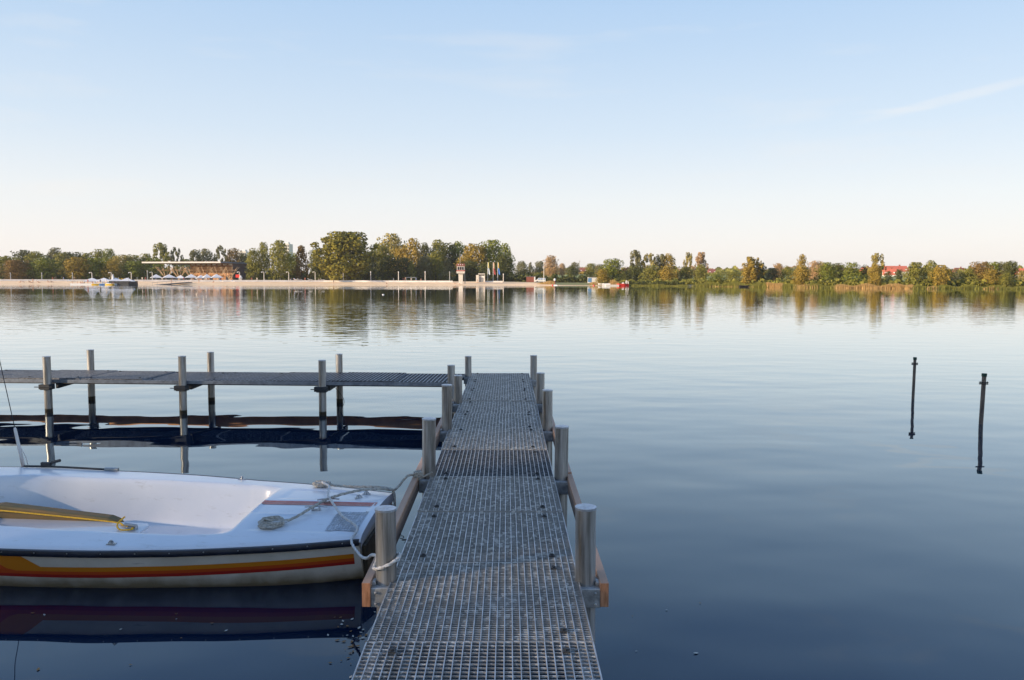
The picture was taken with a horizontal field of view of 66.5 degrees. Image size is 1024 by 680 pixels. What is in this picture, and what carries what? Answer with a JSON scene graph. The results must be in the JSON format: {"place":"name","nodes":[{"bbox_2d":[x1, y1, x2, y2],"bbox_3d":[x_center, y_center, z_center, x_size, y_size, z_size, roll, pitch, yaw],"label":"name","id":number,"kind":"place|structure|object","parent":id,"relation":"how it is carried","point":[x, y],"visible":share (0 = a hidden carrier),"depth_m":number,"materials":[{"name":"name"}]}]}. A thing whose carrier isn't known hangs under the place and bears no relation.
{"place":"outdoors","nodes":[
{"label":"outdoors","id":0,"kind":"place"},
{"bbox_2d":[0,274,1021,287],"bbox_3d":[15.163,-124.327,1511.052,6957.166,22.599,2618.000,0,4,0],"label":"ground","id":1,"kind":"structure","parent":0,"point":[339,283],"depth_m":325.54,"materials":[{"name":"beige sand"}]},
{"bbox_2d":[0,260,32,278],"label":"willow tree","id":2,"kind":"object","parent":1,"relation":"on","point":[16,268],"visible":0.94,"depth_m":338.96,"materials":[{"name":"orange plant"}]},
{"bbox_2d":[10,250,35,266],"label":"broad tree","id":3,"kind":"object","parent":1,"relation":"on","point":[24,252],"visible":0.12,"depth_m":388.85,"materials":[{"name":"green plant"}]},
{"bbox_2d":[23,251,54,278],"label":"tree","id":4,"kind":"object","parent":1,"relation":"on","point":[34,256],"visible":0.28,"depth_m":365.73,"materials":[{"name":"green plant"}]},
{"bbox_2d":[23,257,62,278],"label":"broad tree","id":5,"kind":"object","parent":1,"relation":"on","point":[41,265],"visible":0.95,"depth_m":342.33,"materials":[{"name":"green plant"}]},
{"bbox_2d":[42,247,61,268],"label":"tall tree","id":6,"kind":"object","parent":1,"relation":"on","point":[50,255],"visible":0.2,"depth_m":397.83,"materials":[{"name":"green plant"}]},
{"bbox_2d":[55,252,86,273],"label":"broad tree","id":7,"kind":"object","parent":1,"relation":"on","point":[68,255],"visible":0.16,"depth_m":370.06,"materials":[{"name":"green plant"}]},
{"bbox_2d":[56,257,94,278],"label":"broad tree","id":8,"kind":"object","parent":1,"relation":"on","point":[77,262],"visible":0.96,"depth_m":343.66,"materials":[{"name":"green plant"}]},
{"bbox_2d":[78,258,111,279],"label":"tree","id":9,"kind":"object","parent":1,"relation":"on","point":[96,267],"visible":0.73,"depth_m":347.62,"materials":[{"name":"green plant"}]},
{"bbox_2d":[102,248,115,269],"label":"tall tree","id":10,"kind":"object","parent":1,"relation":"on","point":[109,254],"visible":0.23,"depth_m":399.12,"materials":[{"name":"green plant"}]},
{"bbox_2d":[94,259,124,278],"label":"broad tree","id":11,"kind":"object","parent":1,"relation":"on","point":[113,266],"visible":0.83,"depth_m":348.56,"materials":[{"name":"green plant"}]},
{"bbox_2d":[106,254,133,271],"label":"broad tree","id":12,"kind":"object","parent":1,"relation":"on","point":[120,258],"visible":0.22,"depth_m":380.65,"materials":[{"name":"green plant"}]},
{"bbox_2d":[119,261,149,279],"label":"willow tree","id":13,"kind":"object","parent":1,"relation":"on","point":[134,267],"visible":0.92,"depth_m":352.69,"materials":[{"name":"green plant"}]},
{"bbox_2d":[141,258,163,279],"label":"broad tree","id":14,"kind":"object","parent":1,"relation":"on","point":[154,268],"visible":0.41,"depth_m":385.89,"materials":[{"name":"green plant"}]},
{"bbox_2d":[0,266,314,279],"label":"undergrowth","id":15,"kind":"object","parent":1,"relation":"on","point":[304,274],"visible":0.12,"depth_m":370.52,"materials":[{"name":"green plant"}]},
{"bbox_2d":[152,242,173,272],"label":"birch tree","id":16,"kind":"object","parent":1,"relation":"on","point":[163,251],"visible":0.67,"depth_m":444.97,"materials":[{"name":"green plant"}]},
{"bbox_2d":[169,247,183,272],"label":"birch tree","id":17,"kind":"object","parent":1,"relation":"on","point":[172,257],"visible":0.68,"depth_m":447.31,"materials":[{"name":"green plant"}]},
{"bbox_2d":[189,249,203,261],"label":"birch tree","id":18,"kind":"object","parent":1,"relation":"on","point":[194,253],"visible":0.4,"depth_m":458.75,"materials":[{"name":"green plant"}]},
{"bbox_2d":[142,262,260,279],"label":"beach pavilion","id":19,"kind":"structure","parent":1,"relation":"on","point":[227,270],"depth_m":354.05,"materials":[{"name":"white glass"}]},
{"bbox_2d":[195,248,214,261],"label":"tall tree","id":20,"kind":"object","parent":1,"relation":"on","point":[206,254],"visible":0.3,"depth_m":464.74,"materials":[{"name":"green plant"}]},
{"bbox_2d":[213,245,227,261],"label":"birch tree","id":21,"kind":"object","parent":1,"relation":"on","point":[223,254],"visible":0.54,"depth_m":462.16,"materials":[{"name":"green plant"}]},
{"bbox_2d":[0,279,452,281],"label":"promenade wall","id":22,"kind":"structure","parent":1,"relation":"on","point":[231,281],"depth_m":332.86,"materials":[{"name":"concrete"}]},
{"bbox_2d":[223,248,241,261],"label":"broad tree","id":23,"kind":"object","parent":1,"relation":"on","point":[231,252],"visible":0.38,"depth_m":462.68,"materials":[{"name":"green plant"}]},
{"bbox_2d":[244,248,262,279],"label":"tall tree","id":24,"kind":"object","parent":1,"relation":"on","point":[253,262],"visible":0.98,"depth_m":348.81,"materials":[{"name":"green plant"}]},
{"bbox_2d":[256,242,273,279],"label":"tall tree","id":25,"kind":"object","parent":1,"relation":"on","point":[263,274],"visible":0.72,"depth_m":353.62,"materials":[{"name":"green plant"}]},
{"bbox_2d":[263,239,295,279],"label":"tall tree","id":26,"kind":"object","parent":1,"relation":"on","point":[281,267],"visible":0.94,"depth_m":348.70,"materials":[{"name":"green plant"}]},
{"bbox_2d":[291,245,312,279],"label":"conifer tree","id":27,"kind":"object","parent":1,"relation":"on","point":[299,263],"visible":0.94,"depth_m":356.24,"materials":[{"name":"green plant"}]},
{"bbox_2d":[306,246,322,279],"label":"tall tree","id":28,"kind":"object","parent":1,"relation":"on","point":[311,261],"visible":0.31,"depth_m":375.83,"materials":[{"name":"green plant"}]},
{"bbox_2d":[308,231,383,279],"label":"broad tree","id":29,"kind":"object","parent":1,"relation":"on","point":[345,247],"visible":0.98,"depth_m":344.86,"materials":[{"name":"green plant"}]},
{"bbox_2d":[358,251,381,279],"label":"broad tree","id":30,"kind":"object","parent":1,"relation":"on","point":[372,267],"visible":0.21,"depth_m":381.50,"materials":[{"name":"green plant"}]},
{"bbox_2d":[374,242,393,273],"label":"broad tree","id":31,"kind":"object","parent":1,"relation":"on","point":[383,249],"visible":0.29,"depth_m":405.66,"materials":[{"name":"green plant"}]},
{"bbox_2d":[369,255,407,280],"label":"bush","id":32,"kind":"object","parent":1,"relation":"on","point":[383,267],"visible":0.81,"depth_m":368.44,"materials":[{"name":"green plant"}]},
{"bbox_2d":[376,233,407,270],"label":"tall tree","id":33,"kind":"object","parent":1,"relation":"on","point":[396,242],"visible":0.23,"depth_m":424.69,"materials":[{"name":"green plant"}]},
{"bbox_2d":[391,246,409,273],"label":"broad tree","id":34,"kind":"object","parent":1,"relation":"on","point":[400,254],"visible":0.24,"depth_m":402.50,"materials":[{"name":"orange plant"}]},
{"bbox_2d":[390,257,420,280],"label":"bush","id":35,"kind":"object","parent":1,"relation":"on","point":[403,262],"visible":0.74,"depth_m":366.75,"materials":[{"name":"green plant"}]},
{"bbox_2d":[405,260,417,280],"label":"conifer tree","id":36,"kind":"object","parent":1,"relation":"on","point":[411,266],"visible":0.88,"depth_m":363.11,"materials":[{"name":"green plant"}]},
{"bbox_2d":[401,238,424,280],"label":"tall tree","id":37,"kind":"object","parent":1,"relation":"on","point":[413,252],"visible":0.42,"depth_m":400.65,"materials":[{"name":"green plant"}]},
{"bbox_2d":[414,256,435,280],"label":"willow tree","id":38,"kind":"object","parent":1,"relation":"on","point":[423,265],"visible":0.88,"depth_m":369.88,"materials":[{"name":"green plant"}]},
{"bbox_2d":[326,271,530,280],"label":"undergrowth","id":39,"kind":"object","parent":1,"relation":"on","point":[366,278],"visible":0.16,"depth_m":385.92,"materials":[{"name":"green plant"}]},
{"bbox_2d":[426,252,447,280],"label":"willow tree","id":40,"kind":"object","parent":1,"relation":"on","point":[438,263],"visible":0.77,"depth_m":376.15,"materials":[{"name":"green plant"}]},
{"bbox_2d":[429,239,451,271],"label":"tall tree","id":41,"kind":"object","parent":1,"relation":"on","point":[437,246],"visible":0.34,"depth_m":406.16,"materials":[{"name":"green plant"}]},
{"bbox_2d":[438,258,455,280],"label":"conifer tree","id":42,"kind":"object","parent":1,"relation":"on","point":[445,273],"visible":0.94,"depth_m":366.00,"materials":[{"name":"green plant"}]},
{"bbox_2d":[442,242,458,272],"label":"broad tree","id":43,"kind":"object","parent":1,"relation":"on","point":[451,254],"visible":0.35,"depth_m":413.74,"materials":[{"name":"green plant"}]},
{"bbox_2d":[447,241,468,272],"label":"broad tree","id":44,"kind":"object","parent":1,"relation":"on","point":[460,250],"visible":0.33,"depth_m":417.32,"materials":[{"name":"green plant"}]},
{"bbox_2d":[456,264,465,283],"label":"watch tower","id":45,"kind":"structure","parent":1,"relation":"on","point":[460,270],"depth_m":332.11,"materials":[{"name":"white paint"}]},
{"bbox_2d":[453,260,479,280],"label":"bush","id":46,"kind":"object","parent":1,"relation":"on","point":[468,272],"visible":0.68,"depth_m":375.44,"materials":[{"name":"green plant"}]},
{"bbox_2d":[455,243,489,277],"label":"broad tree","id":47,"kind":"object","parent":1,"relation":"on","point":[471,254],"visible":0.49,"depth_m":394.57,"materials":[{"name":"green plant"}]},
{"bbox_2d":[471,261,502,280],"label":"bush","id":48,"kind":"object","parent":1,"relation":"on","point":[483,270],"visible":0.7,"depth_m":370.92,"materials":[{"name":"green plant"}]},
{"bbox_2d":[477,239,507,278],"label":"broad tree","id":49,"kind":"object","parent":1,"relation":"on","point":[491,248],"visible":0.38,"depth_m":398.70,"materials":[{"name":"green plant"}]},
{"bbox_2d":[492,254,516,280],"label":"willow tree","id":50,"kind":"object","parent":1,"relation":"on","point":[501,260],"visible":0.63,"depth_m":383.05,"materials":[{"name":"green plant"}]},
{"bbox_2d":[497,243,515,273],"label":"tall tree","id":51,"kind":"object","parent":1,"relation":"on","point":[505,248],"visible":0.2,"depth_m":413.06,"materials":[{"name":"green plant"}]},
{"bbox_2d":[542,255,559,276],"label":"broad tree","id":52,"kind":"object","parent":1,"relation":"on","point":[551,261],"visible":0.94,"depth_m":517.68,"materials":[{"name":"brown plant"}]},
{"bbox_2d":[506,273,598,282],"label":"undergrowth","id":53,"kind":"object","parent":1,"relation":"on","point":[582,278],"visible":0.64,"depth_m":369.13,"materials":[{"name":"green plant"}]},
{"bbox_2d":[583,263,595,276],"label":"willow tree","id":54,"kind":"object","parent":1,"relation":"on","point":[589,271],"visible":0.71,"depth_m":462.56,"materials":[{"name":"green plant"}]},
{"bbox_2d":[595,269,609,282],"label":"bush","id":55,"kind":"object","parent":1,"relation":"on","point":[603,274],"visible":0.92,"depth_m":333.20,"materials":[{"name":"green plant"}]},
{"bbox_2d":[598,258,623,282],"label":"broad tree","id":56,"kind":"object","parent":1,"relation":"on","point":[612,269],"visible":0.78,"depth_m":337.81,"materials":[{"name":"green plant"}]},
{"bbox_2d":[626,265,646,280],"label":"bush","id":57,"kind":"object","parent":1,"relation":"on","point":[636,271],"visible":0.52,"depth_m":327.18,"materials":[{"name":"green plant"}]},
{"bbox_2d":[630,250,645,275],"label":"birch tree","id":58,"kind":"object","parent":1,"relation":"on","point":[638,259],"visible":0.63,"depth_m":341.46,"materials":[{"name":"green plant"}]},
{"bbox_2d":[637,265,660,280],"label":"bush","id":59,"kind":"object","parent":1,"relation":"on","point":[654,272],"visible":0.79,"depth_m":321.13,"materials":[{"name":"green plant"}]},
{"bbox_2d":[641,253,656,279],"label":"birch tree","id":60,"kind":"object","parent":1,"relation":"on","point":[649,256],"visible":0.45,"depth_m":340.25,"materials":[{"name":"green plant"}]},
{"bbox_2d":[619,280,685,284],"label":"undergrowth","id":61,"kind":"object","parent":1,"relation":"on","point":[673,282],"visible":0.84,"depth_m":303.41,"materials":[{"name":"green plant"}]},
{"bbox_2d":[653,254,667,276],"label":"birch tree","id":62,"kind":"object","parent":1,"relation":"on","point":[661,257],"visible":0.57,"depth_m":341.46,"materials":[{"name":"green plant"}]},
{"bbox_2d":[654,266,677,280],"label":"bush","id":63,"kind":"object","parent":1,"relation":"on","point":[663,275],"visible":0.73,"depth_m":315.70,"materials":[{"name":"green plant"}]},
{"bbox_2d":[658,253,679,277],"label":"tall tree","id":64,"kind":"object","parent":1,"relation":"on","point":[671,260],"visible":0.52,"depth_m":340.71,"materials":[{"name":"green plant"}]},
{"bbox_2d":[677,267,693,280],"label":"bush","id":65,"kind":"object","parent":1,"relation":"on","point":[686,270],"visible":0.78,"depth_m":318.10,"materials":[{"name":"green plant"}]},
{"bbox_2d":[683,252,693,278],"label":"birch tree","id":66,"kind":"object","parent":1,"relation":"on","point":[689,257],"visible":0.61,"depth_m":325.77,"materials":[{"name":"green plant"}]},
{"bbox_2d":[693,252,708,275],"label":"birch tree","id":67,"kind":"object","parent":1,"relation":"on","point":[699,259],"visible":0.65,"depth_m":317.97,"materials":[{"name":"brown plant"}]},
{"bbox_2d":[693,264,709,280],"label":"willow tree","id":68,"kind":"object","parent":1,"relation":"on","point":[703,271],"visible":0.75,"depth_m":310.00,"materials":[{"name":"green plant"}]},
{"bbox_2d":[723,271,743,281],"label":"bush","id":69,"kind":"object","parent":1,"relation":"on","point":[735,275],"visible":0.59,"depth_m":292.16,"materials":[{"name":"green plant"}]},
{"bbox_2d":[740,263,759,283],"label":"willow tree","id":70,"kind":"object","parent":1,"relation":"on","point":[749,274],"visible":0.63,"depth_m":281.17,"materials":[{"name":"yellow plant"}]},
{"bbox_2d":[742,256,764,281],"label":"birch tree","id":71,"kind":"object","parent":1,"relation":"on","point":[751,262],"visible":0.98,"depth_m":279.11,"materials":[{"name":"green plant"}]},
{"bbox_2d":[764,268,779,280],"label":"willow tree","id":72,"kind":"object","parent":1,"relation":"on","point":[773,272],"visible":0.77,"depth_m":285.42,"materials":[{"name":"green plant"}]},
{"bbox_2d":[536,280,1023,288],"bbox_3d":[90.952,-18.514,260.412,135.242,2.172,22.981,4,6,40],"label":"reeds","id":73,"kind":"object","parent":1,"relation":"on","point":[762,284],"visible":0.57,"depth_m":247.21,"materials":[{"name":"brown plant"}]},
{"bbox_2d":[778,266,793,280],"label":"bush","id":74,"kind":"object","parent":1,"relation":"on","point":[785,273],"visible":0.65,"depth_m":283.29,"materials":[{"name":"green plant"}]},
{"bbox_2d":[790,266,811,284],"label":"willow tree","id":75,"kind":"object","parent":1,"relation":"on","point":[801,279],"visible":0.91,"depth_m":256.57,"materials":[{"name":"green plant"}]},
{"bbox_2d":[794,254,808,279],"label":"tall tree","id":76,"kind":"object","parent":1,"relation":"on","point":[801,262],"visible":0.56,"depth_m":259.00,"materials":[{"name":"green plant"}]},
{"bbox_2d":[809,261,827,279],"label":"broad tree","id":77,"kind":"object","parent":1,"relation":"on","point":[814,273],"visible":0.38,"depth_m":272.15,"materials":[{"name":"brown plant"}]},
{"bbox_2d":[613,278,1023,286],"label":"undergrowth","id":78,"kind":"object","parent":1,"relation":"on","point":[925,282],"visible":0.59,"depth_m":248.81,"materials":[{"name":"green plant"}]},
{"bbox_2d":[618,265,1022,275],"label":"wood","id":79,"kind":"object","parent":1,"relation":"on","point":[720,271],"visible":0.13,"depth_m":615.80,"materials":[{"name":"green plant"}]},
{"bbox_2d":[812,262,839,281],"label":"bush","id":80,"kind":"object","parent":1,"relation":"on","point":[825,266],"visible":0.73,"depth_m":257.06,"materials":[{"name":"green plant"}]},
{"bbox_2d":[829,263,843,280],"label":"broad tree","id":81,"kind":"object","parent":1,"relation":"on","point":[838,266],"visible":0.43,"depth_m":268.90,"materials":[{"name":"green plant"}]},
{"bbox_2d":[834,262,867,282],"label":"bush","id":82,"kind":"object","parent":1,"relation":"on","point":[856,275],"visible":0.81,"depth_m":250.65,"materials":[{"name":"green plant"}]},
{"bbox_2d":[867,264,884,285],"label":"willow tree","id":83,"kind":"object","parent":1,"relation":"on","point":[874,270],"visible":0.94,"depth_m":243.00,"materials":[{"name":"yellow plant"}]},
{"bbox_2d":[866,253,886,281],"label":"birch tree","id":84,"kind":"object","parent":1,"relation":"on","point":[874,258],"visible":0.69,"depth_m":244.84,"materials":[{"name":"green plant"}]},
{"bbox_2d":[901,262,925,281],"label":"willow tree","id":85,"kind":"object","parent":1,"relation":"on","point":[916,268],"visible":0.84,"depth_m":240.33,"materials":[{"name":"green plant"}]},
{"bbox_2d":[921,260,936,285],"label":"tall tree","id":86,"kind":"object","parent":1,"relation":"on","point":[931,265],"visible":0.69,"depth_m":239.64,"materials":[{"name":"green plant"}]},
{"bbox_2d":[928,265,952,285],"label":"willow tree","id":87,"kind":"object","parent":1,"relation":"on","point":[942,275],"visible":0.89,"depth_m":234.87,"materials":[{"name":"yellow plant"}]},
{"bbox_2d":[953,268,981,282],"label":"bush","id":88,"kind":"object","parent":1,"relation":"on","point":[966,274],"visible":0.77,"depth_m":237.79,"materials":[{"name":"green plant"}]},
{"bbox_2d":[968,261,994,280],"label":"broad tree","id":89,"kind":"object","parent":1,"relation":"on","point":[979,267],"visible":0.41,"depth_m":244.82,"materials":[{"name":"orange plant"}]},
{"bbox_2d":[977,269,1001,286],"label":"bush","id":90,"kind":"object","parent":1,"relation":"on","point":[993,272],"visible":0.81,"depth_m":234.86,"materials":[{"name":"green plant"}]},
{"bbox_2d":[995,272,1016,286],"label":"bush","id":91,"kind":"object","parent":1,"relation":"on","point":[1006,277],"visible":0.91,"depth_m":232.29,"materials":[{"name":"green plant"}]},
{"bbox_2d":[1003,260,1019,280],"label":"broad tree","id":92,"kind":"object","parent":1,"relation":"on","point":[1011,265],"visible":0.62,"depth_m":241.82,"materials":[{"name":"green plant"}]},
{"bbox_2d":[0,284,1023,679],"bbox_3d":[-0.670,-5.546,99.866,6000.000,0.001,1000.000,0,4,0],"label":"water","id":93,"kind":"structure","parent":0,"point":[786,484],"depth_m":9.79,"materials":[{"name":"blue liquid"}]},
{"bbox_2d":[109,277,137,284],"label":"boat","id":94,"kind":"object","parent":93,"relation":"on","point":[128,282],"visible":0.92,"depth_m":272.93,"materials":[{"name":"metal"}]},
{"bbox_2d":[0,362,393,587],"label":"sailing dinghy","id":95,"kind":"object","parent":93,"relation":"on","point":[190,530],"visible":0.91,"depth_m":5.46,"materials":[{"name":"white plastic"}]},
{"bbox_2d":[0,510,133,530],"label":"yellow rope","id":96,"kind":"object","parent":95,"relation":"on","point":[122,524],"visible":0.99,"depth_m":5.91,"materials":[{"name":"yellow fabric"}]},
{"bbox_2d":[258,474,412,528],"bbox_3d":[-1.266,1.194,5.874,1.342,0.176,0.164,-4,6,-42],"label":"mooring rope","id":97,"kind":"object","parent":95,"relation":"attached to","point":[266,523],"visible":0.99,"depth_m":5.58,"materials":[{"name":"grey fabric"}]},
{"bbox_2d":[312,480,395,505],"bbox_3d":[-1.259,1.327,6.307,0.755,0.346,0.136,1,5,14],"label":"mooring rope","id":98,"kind":"object","parent":95,"relation":"attached to","point":[316,484],"visible":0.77,"depth_m":6.28,"materials":[{"name":"grey fabric"}]},
{"bbox_2d":[0,349,464,416],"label":"side jetty","id":99,"kind":"object","parent":93,"relation":"on","point":[321,380],"visible":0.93,"depth_m":12.39,"materials":[{"name":"metal"}]},
{"bbox_2d":[32,602,699,677],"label":"fallen leaves","id":100,"kind":"object","parent":93,"relation":"on","point":[38,668],"visible":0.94,"depth_m":4.55,"materials":[{"name":"brown plant"}]},
{"bbox_2d":[351,355,608,679],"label":"landing stage","id":101,"kind":"object","parent":93,"relation":"on","point":[486,559],"visible":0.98,"depth_m":4.43,"materials":[{"name":"metal"}]},
{"bbox_2d":[321,481,401,570],"bbox_3d":[-1.091,1.221,5.247,0.159,0.313,2.422,-2,5,-22],"label":"mooring rope","id":102,"kind":"object","parent":101,"relation":"attached to","point":[396,559],"visible":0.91,"depth_m":5.10,"materials":[{"name":"white fabric"}]},
{"bbox_2d":[911,357,917,398],"bbox_3d":[7.205,1.280,14.055,0.105,1.950,0.065,1,4,0],"label":"marker stake","id":103,"kind":"object","parent":93,"relation":"on","point":[914,363],"visible":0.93,"depth_m":13.99,"materials":[{"name":"plastic"}]},
{"bbox_2d":[979,373,988,423],"bbox_3d":[6.937,1.466,11.579,0.126,1.955,0.078,1,4,0],"label":"marker stake","id":104,"kind":"object","parent":93,"relation":"on","point":[983,383],"visible":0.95,"depth_m":11.51,"materials":[{"name":"plastic"}]},
{"bbox_2d":[0,0,1023,274],"label":"sky","id":105,"kind":"structure","parent":0,"point":[570,131],"materials":[{"name":"blue"}]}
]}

